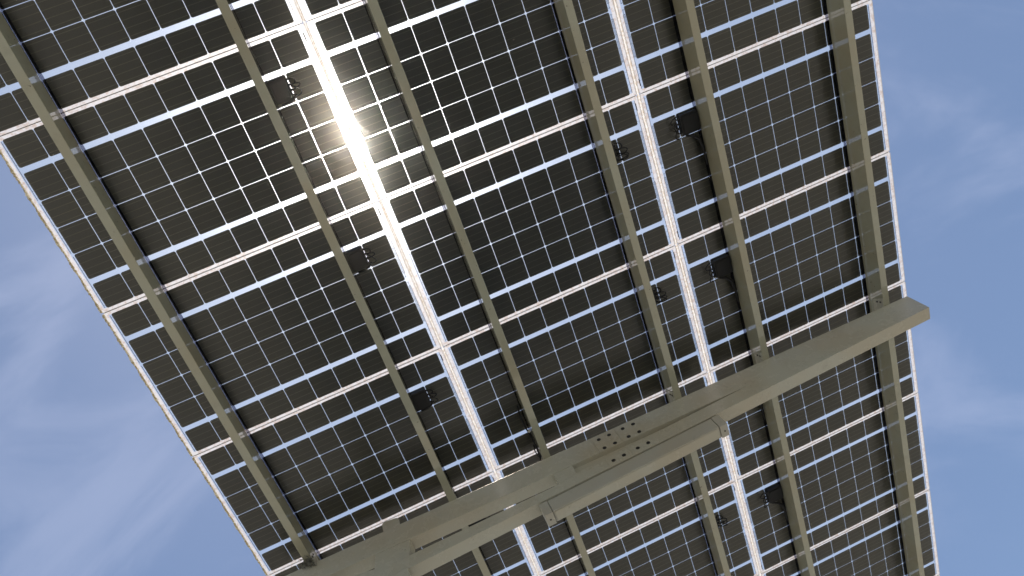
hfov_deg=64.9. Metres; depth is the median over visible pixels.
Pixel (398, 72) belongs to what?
purlin
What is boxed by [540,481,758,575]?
solar panel
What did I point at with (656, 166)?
sealant strip
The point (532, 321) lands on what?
solar panel
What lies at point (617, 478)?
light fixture
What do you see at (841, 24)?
purlin
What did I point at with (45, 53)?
solar panel
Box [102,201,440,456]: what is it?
solar panel
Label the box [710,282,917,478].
solar panel
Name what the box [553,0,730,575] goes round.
purlin
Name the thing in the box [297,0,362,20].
solar panel
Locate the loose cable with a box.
[517,406,541,456]
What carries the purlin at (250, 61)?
on the steel beam
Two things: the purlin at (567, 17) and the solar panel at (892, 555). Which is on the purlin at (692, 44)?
the solar panel at (892, 555)
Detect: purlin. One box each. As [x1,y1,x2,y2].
[0,11,319,561]
[215,0,491,575]
[364,0,595,575]
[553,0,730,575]
[672,0,815,575]
[826,0,924,575]
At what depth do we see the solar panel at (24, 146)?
4.36 m
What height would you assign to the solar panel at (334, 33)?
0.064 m
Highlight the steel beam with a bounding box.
[286,296,929,575]
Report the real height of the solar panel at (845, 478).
0.059 m
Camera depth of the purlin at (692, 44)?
5.35 m
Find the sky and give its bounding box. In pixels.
[0,0,1023,575]
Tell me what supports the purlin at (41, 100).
on the steel beam
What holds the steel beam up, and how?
on the steel post
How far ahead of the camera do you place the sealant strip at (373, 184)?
4.83 m
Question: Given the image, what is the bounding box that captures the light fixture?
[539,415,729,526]
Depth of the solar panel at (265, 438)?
5.26 m
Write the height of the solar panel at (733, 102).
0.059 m
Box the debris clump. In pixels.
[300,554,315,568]
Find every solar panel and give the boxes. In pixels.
[0,0,301,135]
[0,24,377,312]
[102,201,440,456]
[192,348,492,575]
[268,472,537,575]
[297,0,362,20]
[307,0,636,198]
[382,96,674,345]
[444,246,706,469]
[496,373,734,574]
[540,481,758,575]
[616,0,868,92]
[640,0,889,243]
[678,152,904,370]
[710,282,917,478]
[737,393,929,573]
[761,490,939,575]
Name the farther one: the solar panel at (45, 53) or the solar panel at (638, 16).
the solar panel at (638, 16)
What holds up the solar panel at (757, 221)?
on the purlin at (692, 44)
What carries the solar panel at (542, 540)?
on the purlin at (567, 17)
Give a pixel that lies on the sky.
(96, 479)
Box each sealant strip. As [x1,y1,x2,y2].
[294,0,539,575]
[613,0,760,575]
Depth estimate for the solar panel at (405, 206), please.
5.02 m
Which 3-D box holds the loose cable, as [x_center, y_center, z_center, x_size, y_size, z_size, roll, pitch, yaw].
[0.115,0.983,5.478,0.036,0.131,0.391,-23,-64,-7]
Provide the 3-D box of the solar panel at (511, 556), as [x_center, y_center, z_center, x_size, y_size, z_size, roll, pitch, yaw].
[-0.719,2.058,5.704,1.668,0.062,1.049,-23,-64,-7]

